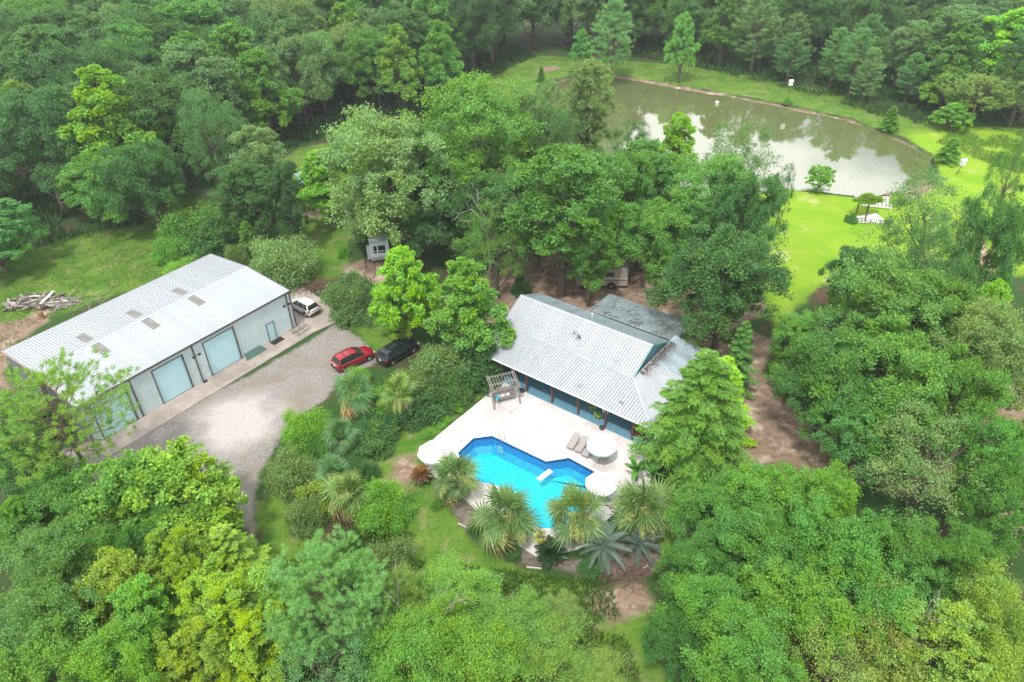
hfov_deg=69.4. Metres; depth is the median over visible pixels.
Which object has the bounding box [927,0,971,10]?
broadleaf tree
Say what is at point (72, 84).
broadleaf tree
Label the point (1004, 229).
oak tree
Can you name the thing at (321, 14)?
oak tree
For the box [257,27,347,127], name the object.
oak tree
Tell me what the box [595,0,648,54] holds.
broadleaf tree
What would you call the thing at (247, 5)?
broadleaf tree
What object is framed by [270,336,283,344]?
door mat
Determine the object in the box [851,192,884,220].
arbour
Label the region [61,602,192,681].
oak tree
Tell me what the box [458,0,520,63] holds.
broadleaf tree
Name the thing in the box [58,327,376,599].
gravel driveway
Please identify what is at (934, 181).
broadleaf tree
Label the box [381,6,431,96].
broadleaf tree
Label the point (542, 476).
pool float
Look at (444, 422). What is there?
bush
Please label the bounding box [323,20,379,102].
oak tree
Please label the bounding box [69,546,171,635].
magnolia tree
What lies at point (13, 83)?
sweetgum tree
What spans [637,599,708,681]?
oak tree
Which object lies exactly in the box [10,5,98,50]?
broadleaf tree
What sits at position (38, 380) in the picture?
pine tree
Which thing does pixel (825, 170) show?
camphor tree
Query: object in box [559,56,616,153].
broadleaf tree
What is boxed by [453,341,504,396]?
bush
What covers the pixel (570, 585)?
undergrowth
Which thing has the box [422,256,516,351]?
sweetgum tree
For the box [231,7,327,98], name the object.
oak tree
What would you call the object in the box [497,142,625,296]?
broadleaf tree
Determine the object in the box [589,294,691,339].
back shelter
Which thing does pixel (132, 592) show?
sweetgum tree
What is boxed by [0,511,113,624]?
oak tree
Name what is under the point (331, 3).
broadleaf tree
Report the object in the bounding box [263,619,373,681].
broadleaf tree
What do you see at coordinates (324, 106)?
broadleaf tree
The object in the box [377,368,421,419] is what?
fan palm
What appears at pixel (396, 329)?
sweetgum tree
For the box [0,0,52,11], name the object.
broadleaf tree
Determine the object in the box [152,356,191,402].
roll up door
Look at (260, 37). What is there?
oak tree
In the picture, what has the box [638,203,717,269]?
oak tree
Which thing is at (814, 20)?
oak tree
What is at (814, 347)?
oak tree
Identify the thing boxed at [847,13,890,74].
pine tree
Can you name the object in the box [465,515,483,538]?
bush
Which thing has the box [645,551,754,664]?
oak tree
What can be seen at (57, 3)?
oak tree
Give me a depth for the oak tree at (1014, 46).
129.99 m
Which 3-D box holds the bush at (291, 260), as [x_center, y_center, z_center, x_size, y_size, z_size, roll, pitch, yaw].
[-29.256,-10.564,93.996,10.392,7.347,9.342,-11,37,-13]
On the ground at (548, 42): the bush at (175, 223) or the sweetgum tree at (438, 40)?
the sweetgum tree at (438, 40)
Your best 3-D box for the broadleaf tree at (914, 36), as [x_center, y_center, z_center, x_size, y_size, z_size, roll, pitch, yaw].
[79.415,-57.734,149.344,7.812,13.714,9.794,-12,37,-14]
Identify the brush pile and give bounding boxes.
[294,273,337,296]
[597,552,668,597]
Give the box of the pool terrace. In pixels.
[424,383,660,558]
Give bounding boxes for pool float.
[536,469,552,481]
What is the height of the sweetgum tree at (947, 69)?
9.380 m
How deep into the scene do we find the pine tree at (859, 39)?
145.41 m
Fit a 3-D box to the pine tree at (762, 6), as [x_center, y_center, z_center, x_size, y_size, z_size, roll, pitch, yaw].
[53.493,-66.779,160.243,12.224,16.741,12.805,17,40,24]
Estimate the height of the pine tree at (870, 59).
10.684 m
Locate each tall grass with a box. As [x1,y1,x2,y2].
[0,191,224,361]
[540,57,1023,173]
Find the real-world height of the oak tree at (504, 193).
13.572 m
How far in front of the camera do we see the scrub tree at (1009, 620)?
47.23 m
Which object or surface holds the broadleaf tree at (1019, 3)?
on the ground at (548, 42)
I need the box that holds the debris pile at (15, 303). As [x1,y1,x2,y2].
[2,291,78,311]
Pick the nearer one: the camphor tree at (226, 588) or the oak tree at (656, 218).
the camphor tree at (226, 588)
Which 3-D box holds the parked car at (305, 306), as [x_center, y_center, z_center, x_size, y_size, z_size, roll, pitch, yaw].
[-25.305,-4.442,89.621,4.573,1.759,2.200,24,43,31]
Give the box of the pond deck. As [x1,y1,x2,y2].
[854,196,891,208]
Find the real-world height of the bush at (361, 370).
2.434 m
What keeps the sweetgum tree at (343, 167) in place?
on the ground at (548, 42)
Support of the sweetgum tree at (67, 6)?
on the ground at (548, 42)
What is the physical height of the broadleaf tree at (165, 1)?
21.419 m
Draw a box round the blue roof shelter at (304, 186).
[293,171,314,189]
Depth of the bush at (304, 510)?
61.77 m
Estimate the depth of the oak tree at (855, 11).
159.66 m
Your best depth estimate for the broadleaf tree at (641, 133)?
105.23 m
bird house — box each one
[788,79,793,96]
[956,158,967,174]
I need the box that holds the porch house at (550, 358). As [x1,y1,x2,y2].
[481,293,700,443]
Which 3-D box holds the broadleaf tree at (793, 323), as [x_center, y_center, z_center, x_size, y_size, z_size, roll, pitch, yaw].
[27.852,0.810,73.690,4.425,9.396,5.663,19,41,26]
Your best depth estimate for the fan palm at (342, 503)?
61.12 m
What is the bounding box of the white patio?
[856,213,882,222]
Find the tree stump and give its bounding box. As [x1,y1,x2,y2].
[37,311,45,320]
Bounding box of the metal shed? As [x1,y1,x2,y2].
[1,253,296,442]
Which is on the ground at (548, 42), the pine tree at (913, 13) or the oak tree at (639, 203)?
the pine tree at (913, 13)
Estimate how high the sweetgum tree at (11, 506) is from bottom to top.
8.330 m
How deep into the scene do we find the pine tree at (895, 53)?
159.71 m
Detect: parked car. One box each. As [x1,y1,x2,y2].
[291,296,320,317]
[330,345,374,371]
[375,337,418,366]
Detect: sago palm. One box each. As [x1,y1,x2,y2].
[410,464,432,484]
[534,534,568,568]
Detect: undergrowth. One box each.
[0,33,1023,248]
[247,521,639,681]
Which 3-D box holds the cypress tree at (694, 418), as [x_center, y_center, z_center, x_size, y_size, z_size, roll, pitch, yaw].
[16.179,6.506,63.132,11.684,14.207,10.792,-2,36,0]
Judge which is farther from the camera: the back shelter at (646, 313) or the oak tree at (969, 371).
the back shelter at (646, 313)
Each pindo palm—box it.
[573,517,632,574]
[619,524,664,568]
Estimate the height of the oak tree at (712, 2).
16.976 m
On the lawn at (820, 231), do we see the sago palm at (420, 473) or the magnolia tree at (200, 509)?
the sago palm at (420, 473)
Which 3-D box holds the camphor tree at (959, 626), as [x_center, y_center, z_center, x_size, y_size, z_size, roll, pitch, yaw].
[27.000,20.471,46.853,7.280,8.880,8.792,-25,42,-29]
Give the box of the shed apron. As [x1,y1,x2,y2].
[97,277,334,456]
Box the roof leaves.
[640,342,677,377]
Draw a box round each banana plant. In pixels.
[624,455,647,480]
[644,463,664,484]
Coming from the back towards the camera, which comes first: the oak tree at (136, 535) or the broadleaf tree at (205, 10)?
the broadleaf tree at (205, 10)
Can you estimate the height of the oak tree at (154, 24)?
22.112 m
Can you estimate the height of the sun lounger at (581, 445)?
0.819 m
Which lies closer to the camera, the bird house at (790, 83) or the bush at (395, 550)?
the bush at (395, 550)
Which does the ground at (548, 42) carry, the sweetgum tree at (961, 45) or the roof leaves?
the sweetgum tree at (961, 45)
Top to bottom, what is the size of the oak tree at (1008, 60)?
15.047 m
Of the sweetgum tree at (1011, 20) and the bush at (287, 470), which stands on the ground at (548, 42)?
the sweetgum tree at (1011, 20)
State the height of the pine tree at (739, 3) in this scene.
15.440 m
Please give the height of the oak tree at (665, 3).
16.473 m
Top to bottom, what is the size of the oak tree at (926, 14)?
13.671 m
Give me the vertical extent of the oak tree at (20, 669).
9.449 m
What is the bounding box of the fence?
[857,218,883,224]
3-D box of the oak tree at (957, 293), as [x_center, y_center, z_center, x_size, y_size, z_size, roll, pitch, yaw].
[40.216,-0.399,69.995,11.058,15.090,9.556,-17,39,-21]
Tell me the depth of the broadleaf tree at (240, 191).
95.69 m
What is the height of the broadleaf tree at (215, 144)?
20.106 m
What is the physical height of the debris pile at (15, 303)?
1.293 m
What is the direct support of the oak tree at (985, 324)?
on the dirt track
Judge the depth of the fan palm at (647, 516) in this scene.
58.72 m
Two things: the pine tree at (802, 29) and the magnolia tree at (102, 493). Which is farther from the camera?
the pine tree at (802, 29)
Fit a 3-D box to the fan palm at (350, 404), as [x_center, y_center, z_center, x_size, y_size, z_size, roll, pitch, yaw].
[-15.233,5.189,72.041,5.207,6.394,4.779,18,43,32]
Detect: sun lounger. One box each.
[566,431,580,449]
[574,434,588,452]
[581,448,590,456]
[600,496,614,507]
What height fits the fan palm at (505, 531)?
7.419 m
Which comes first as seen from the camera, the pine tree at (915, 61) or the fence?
the fence
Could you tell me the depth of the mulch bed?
59.36 m
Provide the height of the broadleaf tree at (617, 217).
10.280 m
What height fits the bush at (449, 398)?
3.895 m
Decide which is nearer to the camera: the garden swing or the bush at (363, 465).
the bush at (363, 465)
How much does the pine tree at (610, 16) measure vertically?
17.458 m
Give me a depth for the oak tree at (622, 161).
90.73 m
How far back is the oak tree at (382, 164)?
89.10 m
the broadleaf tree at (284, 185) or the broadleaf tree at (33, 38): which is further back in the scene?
the broadleaf tree at (33, 38)
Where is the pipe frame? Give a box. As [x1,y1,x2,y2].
[290,322,309,334]
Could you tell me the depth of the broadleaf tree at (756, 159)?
96.00 m
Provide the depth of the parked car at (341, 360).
80.06 m
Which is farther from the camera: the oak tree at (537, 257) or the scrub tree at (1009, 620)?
the oak tree at (537, 257)
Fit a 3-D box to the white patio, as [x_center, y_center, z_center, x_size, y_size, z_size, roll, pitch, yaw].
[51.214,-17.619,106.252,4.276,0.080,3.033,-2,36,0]
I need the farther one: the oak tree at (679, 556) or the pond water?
the pond water
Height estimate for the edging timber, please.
0.100 m
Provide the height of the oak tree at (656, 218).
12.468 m
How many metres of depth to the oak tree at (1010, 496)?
53.13 m
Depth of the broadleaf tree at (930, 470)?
56.38 m
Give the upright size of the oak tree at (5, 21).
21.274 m
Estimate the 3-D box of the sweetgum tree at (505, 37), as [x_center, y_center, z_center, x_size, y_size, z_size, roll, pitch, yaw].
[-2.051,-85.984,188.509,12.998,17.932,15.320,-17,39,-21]
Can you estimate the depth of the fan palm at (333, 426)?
68.25 m
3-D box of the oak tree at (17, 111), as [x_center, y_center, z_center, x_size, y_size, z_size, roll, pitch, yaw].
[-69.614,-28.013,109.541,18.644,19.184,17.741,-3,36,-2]
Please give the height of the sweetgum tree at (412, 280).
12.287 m
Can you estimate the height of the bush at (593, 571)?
1.230 m
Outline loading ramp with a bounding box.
[244,345,266,360]
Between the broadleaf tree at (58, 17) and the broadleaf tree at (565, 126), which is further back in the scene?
the broadleaf tree at (58, 17)
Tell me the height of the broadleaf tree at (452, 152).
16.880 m
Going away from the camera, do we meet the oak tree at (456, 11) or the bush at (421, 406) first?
the bush at (421, 406)
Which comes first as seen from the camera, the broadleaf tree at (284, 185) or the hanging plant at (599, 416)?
the hanging plant at (599, 416)
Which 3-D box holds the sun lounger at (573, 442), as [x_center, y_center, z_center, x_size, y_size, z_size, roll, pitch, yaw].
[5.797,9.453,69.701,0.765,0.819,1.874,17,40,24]
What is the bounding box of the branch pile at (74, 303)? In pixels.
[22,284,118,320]
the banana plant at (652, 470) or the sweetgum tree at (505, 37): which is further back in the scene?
the sweetgum tree at (505, 37)
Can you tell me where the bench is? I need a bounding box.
[629,429,644,440]
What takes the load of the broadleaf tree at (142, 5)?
on the ground at (548, 42)
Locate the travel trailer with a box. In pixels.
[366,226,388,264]
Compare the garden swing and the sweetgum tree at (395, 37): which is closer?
the garden swing
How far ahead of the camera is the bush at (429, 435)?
70.89 m
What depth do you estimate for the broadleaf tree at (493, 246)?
86.55 m
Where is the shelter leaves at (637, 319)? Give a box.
[591,300,677,334]
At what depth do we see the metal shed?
78.88 m
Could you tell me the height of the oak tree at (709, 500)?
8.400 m
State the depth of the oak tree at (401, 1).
166.03 m
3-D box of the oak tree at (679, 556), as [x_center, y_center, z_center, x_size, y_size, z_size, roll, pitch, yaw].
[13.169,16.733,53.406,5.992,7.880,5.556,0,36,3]
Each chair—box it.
[588,403,595,411]
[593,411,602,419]
[598,457,606,464]
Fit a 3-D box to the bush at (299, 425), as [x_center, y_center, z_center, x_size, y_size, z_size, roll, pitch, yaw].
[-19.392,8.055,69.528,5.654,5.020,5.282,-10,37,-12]
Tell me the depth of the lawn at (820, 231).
100.81 m
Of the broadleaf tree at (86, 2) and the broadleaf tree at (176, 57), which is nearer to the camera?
the broadleaf tree at (176, 57)
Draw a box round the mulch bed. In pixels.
[433,477,661,578]
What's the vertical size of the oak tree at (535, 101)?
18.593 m
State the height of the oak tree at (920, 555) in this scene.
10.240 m
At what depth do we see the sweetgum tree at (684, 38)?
154.88 m
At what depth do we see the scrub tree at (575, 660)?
49.17 m
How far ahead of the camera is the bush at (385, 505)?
61.07 m
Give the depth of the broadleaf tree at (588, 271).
84.28 m
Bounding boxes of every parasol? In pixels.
[417,440,450,467]
[586,472,616,496]
[587,435,616,456]
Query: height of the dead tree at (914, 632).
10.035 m
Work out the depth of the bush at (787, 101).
146.60 m
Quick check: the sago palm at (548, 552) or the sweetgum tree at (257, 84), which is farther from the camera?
the sweetgum tree at (257, 84)
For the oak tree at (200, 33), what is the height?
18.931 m
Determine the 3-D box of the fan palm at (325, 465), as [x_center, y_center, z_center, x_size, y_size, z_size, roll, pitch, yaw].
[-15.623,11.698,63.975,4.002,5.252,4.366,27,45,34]
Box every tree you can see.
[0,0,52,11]
[0,3,20,27]
[0,11,67,48]
[0,23,93,154]
[0,59,56,87]
[0,68,65,158]
[0,78,63,184]
[0,80,85,211]
[0,143,22,198]
[0,197,48,272]
[0,346,142,487]
[0,418,77,497]
[0,457,119,560]
[0,495,54,566]
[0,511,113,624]
[0,567,114,680]
[0,613,107,681]
[4,0,71,38]
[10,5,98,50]
[14,38,133,144]
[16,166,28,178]
[36,508,137,609]
[51,0,74,26]
[55,63,170,207]
[55,137,159,225]
[61,1,75,11]
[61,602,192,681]
[62,444,190,569]
[63,77,152,148]
[64,0,124,39]
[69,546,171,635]
[72,0,164,42]
[78,29,162,77]
[90,137,186,231]
[94,0,181,36]
[97,19,162,63]
[99,1,187,76]
[99,433,248,559]
[106,572,192,668]
[108,62,165,150]
[111,63,229,186]
[111,501,188,571]
[144,525,223,606]
[148,597,255,681]
[149,0,196,19]
[151,0,241,37]
[159,23,229,64]
[159,39,248,160]
[161,30,243,143]
[162,550,295,679]
[168,481,249,551]
[172,83,246,207]
[198,0,262,26]
[199,522,277,605]
[206,22,265,130]
[207,159,280,239]
[217,590,299,681]
[225,122,285,223]
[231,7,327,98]
[232,46,304,141]
[238,220,262,263]
[240,0,265,24]
[242,33,291,84]
[247,0,327,96]
[247,524,393,664]
[250,1,328,88]
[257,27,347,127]
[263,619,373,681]
[266,159,310,241]
[292,147,358,221]
[298,30,346,112]
[308,0,339,43]
[309,0,335,31]
[314,101,467,245]
[320,0,345,11]
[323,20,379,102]
[327,2,380,91]
[328,118,377,201]
[333,24,406,108]
[339,188,414,242]
[341,195,391,242]
[343,0,404,76]
[351,0,409,54]
[356,609,469,681]
[367,244,441,340]
[372,285,420,339]
[372,563,472,626]
[373,23,424,115]
[375,590,484,681]
[377,0,411,9]
[379,557,435,628]
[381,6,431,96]
[393,168,447,250]
[396,68,554,215]
[397,122,466,244]
[400,172,498,261]
[403,0,427,72]
[408,542,503,627]
[409,0,465,85]
[410,0,480,42]
[417,18,467,96]
[421,607,539,681]
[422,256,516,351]
[436,184,508,253]
[446,0,504,70]
[451,182,513,278]
[451,201,536,298]
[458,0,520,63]
[465,0,534,56]
[466,582,561,680]
[467,166,549,265]
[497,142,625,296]
[503,11,530,40]
[505,78,571,163]
[505,103,586,165]
[506,209,555,265]
[510,0,574,46]
[513,610,602,681]
[536,66,545,81]
[539,588,587,631]
[541,0,593,42]
[547,7,577,35]
[558,0,618,51]
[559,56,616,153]
[565,211,625,306]
[568,29,595,63]
[570,145,657,235]
[571,643,632,681]
[587,0,636,72]
[590,201,644,254]
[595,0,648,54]
[607,188,708,285]
[608,118,651,164]
[615,196,669,268]
[616,137,683,208]
[623,0,665,50]
[626,348,755,508]
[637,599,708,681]
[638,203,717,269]
[643,0,696,45]
[644,220,795,349]
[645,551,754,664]
[649,111,699,173]
[652,523,732,599]
[653,149,763,238]
[658,0,710,43]
[661,470,764,562]
[663,11,699,82]
[674,250,748,328]
[676,591,807,681]
[689,117,783,202]
[690,500,820,611]
[696,0,720,18]
[696,162,790,255]
[697,0,747,65]
[699,9,716,50]
[702,0,772,28]
[708,0,755,53]
[711,355,757,446]
[714,460,809,554]
[721,320,759,398]
[731,0,785,71]
[739,551,865,681]
[757,14,786,63]
[761,311,884,436]
[765,600,899,681]
[766,0,845,63]
[767,308,816,385]
[772,13,816,74]
[772,32,810,81]
[773,163,795,226]
[774,459,863,554]
[777,493,896,607]
[779,0,842,48]
[791,557,956,681]
[792,371,917,487]
[801,310,963,451]
[803,244,957,379]
[804,164,836,192]
[804,557,930,679]
[814,1,848,45]
[817,244,892,324]
[818,26,854,87]
[831,0,870,38]
[831,27,884,95]
[832,0,905,47]
[835,383,942,484]
[839,19,873,74]
[839,585,977,680]
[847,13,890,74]
[850,47,886,102]
[850,389,1014,530]
[852,164,991,283]
[863,0,909,49]
[864,504,968,624]
[866,596,1006,681]
[874,214,986,318]
[877,105,900,130]
[882,19,935,89]
[883,26,914,73]
[886,266,1005,377]
[892,52,930,101]
[899,0,927,27]
[899,0,928,26]
[900,5,919,28]
[903,341,1019,458]
[905,5,948,60]
[912,11,951,77]
[915,0,945,20]
[918,20,991,105]
[918,63,985,109]
[921,516,1010,614]
[922,2,998,68]
[926,551,1023,665]
[926,621,1023,681]
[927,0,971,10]
[927,293,1023,438]
[928,102,976,130]
[933,137,963,166]
[938,71,1023,124]
[939,181,1023,297]
[940,0,1001,47]
[942,405,1023,517]
[945,459,1023,568]
[969,0,1018,34]
[970,278,1014,351]
[971,7,1023,104]
[979,130,1023,246]
[986,68,1023,127]
[987,30,1022,93]
[989,27,1023,123]
[994,0,1023,32]
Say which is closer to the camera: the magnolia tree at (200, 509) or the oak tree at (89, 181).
the magnolia tree at (200, 509)
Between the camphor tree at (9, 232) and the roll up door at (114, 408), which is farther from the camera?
the camphor tree at (9, 232)
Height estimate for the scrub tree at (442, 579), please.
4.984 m
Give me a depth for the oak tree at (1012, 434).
55.13 m
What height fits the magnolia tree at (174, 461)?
10.169 m
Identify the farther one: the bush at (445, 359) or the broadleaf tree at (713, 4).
the broadleaf tree at (713, 4)
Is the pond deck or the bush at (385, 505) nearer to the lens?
the bush at (385, 505)
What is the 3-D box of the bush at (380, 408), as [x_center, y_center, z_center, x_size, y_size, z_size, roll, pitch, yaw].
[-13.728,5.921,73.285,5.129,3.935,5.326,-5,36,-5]
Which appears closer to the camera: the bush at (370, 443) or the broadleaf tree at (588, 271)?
the bush at (370, 443)
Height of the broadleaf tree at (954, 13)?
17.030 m
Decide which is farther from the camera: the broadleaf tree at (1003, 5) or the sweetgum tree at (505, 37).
the sweetgum tree at (505, 37)
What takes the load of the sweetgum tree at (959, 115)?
on the lawn at (820, 231)
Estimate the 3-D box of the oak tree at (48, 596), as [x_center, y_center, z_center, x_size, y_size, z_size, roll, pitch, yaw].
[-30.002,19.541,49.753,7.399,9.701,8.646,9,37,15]
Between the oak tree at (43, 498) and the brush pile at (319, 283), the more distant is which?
the brush pile at (319, 283)
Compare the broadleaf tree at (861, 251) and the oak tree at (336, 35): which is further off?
the oak tree at (336, 35)
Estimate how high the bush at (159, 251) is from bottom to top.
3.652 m
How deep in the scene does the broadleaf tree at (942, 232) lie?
70.76 m
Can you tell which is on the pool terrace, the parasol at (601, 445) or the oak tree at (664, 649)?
the parasol at (601, 445)
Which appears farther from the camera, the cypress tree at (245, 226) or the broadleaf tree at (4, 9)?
the broadleaf tree at (4, 9)
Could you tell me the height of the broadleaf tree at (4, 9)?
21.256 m
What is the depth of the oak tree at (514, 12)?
170.34 m
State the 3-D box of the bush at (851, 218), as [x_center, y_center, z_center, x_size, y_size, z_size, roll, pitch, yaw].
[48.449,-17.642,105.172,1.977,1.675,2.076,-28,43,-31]
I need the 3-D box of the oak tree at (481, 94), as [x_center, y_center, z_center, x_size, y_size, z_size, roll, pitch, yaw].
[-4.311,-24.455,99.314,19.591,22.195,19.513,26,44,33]
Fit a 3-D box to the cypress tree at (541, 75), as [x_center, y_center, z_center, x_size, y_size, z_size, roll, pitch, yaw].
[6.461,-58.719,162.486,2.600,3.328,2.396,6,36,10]
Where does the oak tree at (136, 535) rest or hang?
on the ground at (548, 42)
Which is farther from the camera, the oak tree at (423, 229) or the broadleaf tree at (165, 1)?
the broadleaf tree at (165, 1)
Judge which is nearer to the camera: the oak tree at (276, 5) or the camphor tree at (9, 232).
the camphor tree at (9, 232)
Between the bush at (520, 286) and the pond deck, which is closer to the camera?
the bush at (520, 286)
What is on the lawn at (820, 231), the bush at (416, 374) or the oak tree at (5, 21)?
the bush at (416, 374)
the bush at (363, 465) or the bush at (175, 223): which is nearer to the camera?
the bush at (363, 465)
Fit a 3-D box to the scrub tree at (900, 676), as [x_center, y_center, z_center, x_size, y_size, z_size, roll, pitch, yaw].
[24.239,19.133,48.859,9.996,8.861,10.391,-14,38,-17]
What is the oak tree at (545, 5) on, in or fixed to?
on the ground at (548, 42)
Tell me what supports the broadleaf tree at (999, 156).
on the dirt track
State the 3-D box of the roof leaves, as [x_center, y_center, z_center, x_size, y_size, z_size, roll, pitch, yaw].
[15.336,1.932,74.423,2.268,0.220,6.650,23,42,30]
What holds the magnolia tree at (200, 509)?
on the ground at (548, 42)
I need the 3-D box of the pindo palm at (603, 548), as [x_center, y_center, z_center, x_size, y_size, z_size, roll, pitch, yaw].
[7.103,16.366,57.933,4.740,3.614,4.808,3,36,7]
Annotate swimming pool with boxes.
[458,431,593,528]
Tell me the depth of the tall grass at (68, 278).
99.36 m
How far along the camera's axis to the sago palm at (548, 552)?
58.48 m
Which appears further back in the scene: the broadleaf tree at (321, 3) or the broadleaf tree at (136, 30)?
the broadleaf tree at (321, 3)
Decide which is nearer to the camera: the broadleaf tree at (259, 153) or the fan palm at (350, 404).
the fan palm at (350, 404)
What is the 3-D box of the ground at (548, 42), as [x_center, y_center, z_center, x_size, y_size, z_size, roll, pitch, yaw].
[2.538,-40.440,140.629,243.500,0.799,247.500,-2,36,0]
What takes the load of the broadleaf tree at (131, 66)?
on the ground at (548, 42)
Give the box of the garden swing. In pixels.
[486,370,520,408]
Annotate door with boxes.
[90,388,136,436]
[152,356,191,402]
[203,328,240,374]
[266,322,276,340]
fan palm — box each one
[311,449,359,498]
[316,467,379,526]
[320,415,360,457]
[330,366,377,420]
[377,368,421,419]
[428,449,485,508]
[464,480,544,561]
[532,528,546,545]
[542,478,611,550]
[606,471,675,543]
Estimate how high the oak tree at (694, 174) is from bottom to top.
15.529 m
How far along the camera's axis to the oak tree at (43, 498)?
56.65 m
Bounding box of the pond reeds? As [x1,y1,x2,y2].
[780,185,828,192]
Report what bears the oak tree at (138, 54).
on the ground at (548, 42)
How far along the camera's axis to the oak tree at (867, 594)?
46.64 m
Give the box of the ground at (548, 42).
[0,4,1023,681]
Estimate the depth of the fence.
104.32 m
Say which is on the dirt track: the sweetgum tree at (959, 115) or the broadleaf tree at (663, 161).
the broadleaf tree at (663, 161)
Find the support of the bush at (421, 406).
on the lawn at (820, 231)
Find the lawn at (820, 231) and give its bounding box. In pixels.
[0,55,1023,681]
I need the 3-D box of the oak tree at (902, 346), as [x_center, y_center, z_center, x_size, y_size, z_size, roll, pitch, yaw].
[31.525,4.707,64.557,12.663,13.649,11.673,-3,36,-2]
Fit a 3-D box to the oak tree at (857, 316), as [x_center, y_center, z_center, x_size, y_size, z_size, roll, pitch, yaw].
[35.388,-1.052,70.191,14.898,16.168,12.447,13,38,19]
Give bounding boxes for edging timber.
[526,566,541,569]
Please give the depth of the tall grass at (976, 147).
129.20 m
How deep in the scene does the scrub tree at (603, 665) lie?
49.05 m
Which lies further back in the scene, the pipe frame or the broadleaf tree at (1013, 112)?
the broadleaf tree at (1013, 112)
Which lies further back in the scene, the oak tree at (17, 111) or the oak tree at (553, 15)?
the oak tree at (553, 15)
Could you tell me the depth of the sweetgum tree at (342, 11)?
150.43 m
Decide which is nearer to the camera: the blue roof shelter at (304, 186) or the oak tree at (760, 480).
the oak tree at (760, 480)
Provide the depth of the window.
91.21 m
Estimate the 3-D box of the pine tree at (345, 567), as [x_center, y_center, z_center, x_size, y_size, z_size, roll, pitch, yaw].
[-12.267,18.247,49.509,9.143,11.124,8.649,-2,36,0]
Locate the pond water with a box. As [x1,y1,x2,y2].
[546,77,932,195]
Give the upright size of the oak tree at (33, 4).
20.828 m
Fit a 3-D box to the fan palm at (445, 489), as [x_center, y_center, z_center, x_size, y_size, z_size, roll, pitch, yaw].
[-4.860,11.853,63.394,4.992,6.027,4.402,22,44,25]
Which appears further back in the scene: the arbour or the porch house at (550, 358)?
the arbour
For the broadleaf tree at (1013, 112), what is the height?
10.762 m
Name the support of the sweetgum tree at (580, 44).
on the lawn at (820, 231)
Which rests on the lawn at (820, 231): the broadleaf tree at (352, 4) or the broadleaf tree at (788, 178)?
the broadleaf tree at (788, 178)
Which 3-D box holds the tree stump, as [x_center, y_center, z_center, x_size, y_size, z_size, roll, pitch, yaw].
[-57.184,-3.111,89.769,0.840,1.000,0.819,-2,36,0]
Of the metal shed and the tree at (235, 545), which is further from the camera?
the metal shed
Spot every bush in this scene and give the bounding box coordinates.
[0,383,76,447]
[148,235,190,266]
[152,203,230,256]
[160,255,196,275]
[179,208,243,260]
[220,240,253,265]
[245,227,322,295]
[260,441,325,503]
[278,400,335,457]
[283,492,334,541]
[293,478,344,523]
[295,424,346,468]
[316,268,377,328]
[336,244,349,259]
[343,454,381,493]
[345,418,400,463]
[347,364,372,388]
[348,409,408,457]
[351,473,421,543]
[352,383,395,425]
[356,532,418,607]
[392,386,450,435]
[394,357,440,400]
[406,336,477,400]
[416,365,475,417]
[423,428,435,440]
[429,498,442,511]
[431,416,450,428]
[450,402,464,413]
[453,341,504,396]
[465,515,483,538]
[503,545,521,563]
[510,273,531,297]
[576,553,605,580]
[782,98,793,104]
[844,212,858,224]
[888,191,907,206]
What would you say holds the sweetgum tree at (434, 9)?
on the ground at (548, 42)
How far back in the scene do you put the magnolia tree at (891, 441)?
59.94 m
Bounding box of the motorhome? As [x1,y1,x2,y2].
[575,260,628,288]
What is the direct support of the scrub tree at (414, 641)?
on the ground at (548, 42)
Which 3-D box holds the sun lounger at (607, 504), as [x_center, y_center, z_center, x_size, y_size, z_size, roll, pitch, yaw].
[8.086,13.666,63.743,0.765,0.819,1.874,-30,44,-33]
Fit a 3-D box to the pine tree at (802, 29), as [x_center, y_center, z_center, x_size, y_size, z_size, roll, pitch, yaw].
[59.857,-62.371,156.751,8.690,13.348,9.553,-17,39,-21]
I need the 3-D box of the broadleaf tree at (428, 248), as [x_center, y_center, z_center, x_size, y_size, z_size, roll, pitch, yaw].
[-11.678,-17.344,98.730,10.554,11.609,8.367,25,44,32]
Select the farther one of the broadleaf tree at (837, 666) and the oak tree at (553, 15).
the oak tree at (553, 15)
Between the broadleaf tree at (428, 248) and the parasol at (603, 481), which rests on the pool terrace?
the parasol at (603, 481)
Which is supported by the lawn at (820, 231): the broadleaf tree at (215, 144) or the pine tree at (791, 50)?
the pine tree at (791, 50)
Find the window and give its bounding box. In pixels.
[606,272,613,276]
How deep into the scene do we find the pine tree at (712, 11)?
175.96 m
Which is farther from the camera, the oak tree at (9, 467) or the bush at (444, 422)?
the bush at (444, 422)
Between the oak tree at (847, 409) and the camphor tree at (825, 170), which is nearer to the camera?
the oak tree at (847, 409)
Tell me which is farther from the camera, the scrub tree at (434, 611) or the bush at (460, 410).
the bush at (460, 410)
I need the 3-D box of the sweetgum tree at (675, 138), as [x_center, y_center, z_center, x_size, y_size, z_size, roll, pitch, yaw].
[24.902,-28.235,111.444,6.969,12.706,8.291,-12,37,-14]
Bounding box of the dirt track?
[0,66,1023,617]
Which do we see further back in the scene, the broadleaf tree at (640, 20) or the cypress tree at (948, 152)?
the broadleaf tree at (640, 20)
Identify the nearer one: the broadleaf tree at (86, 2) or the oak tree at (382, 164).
the oak tree at (382, 164)

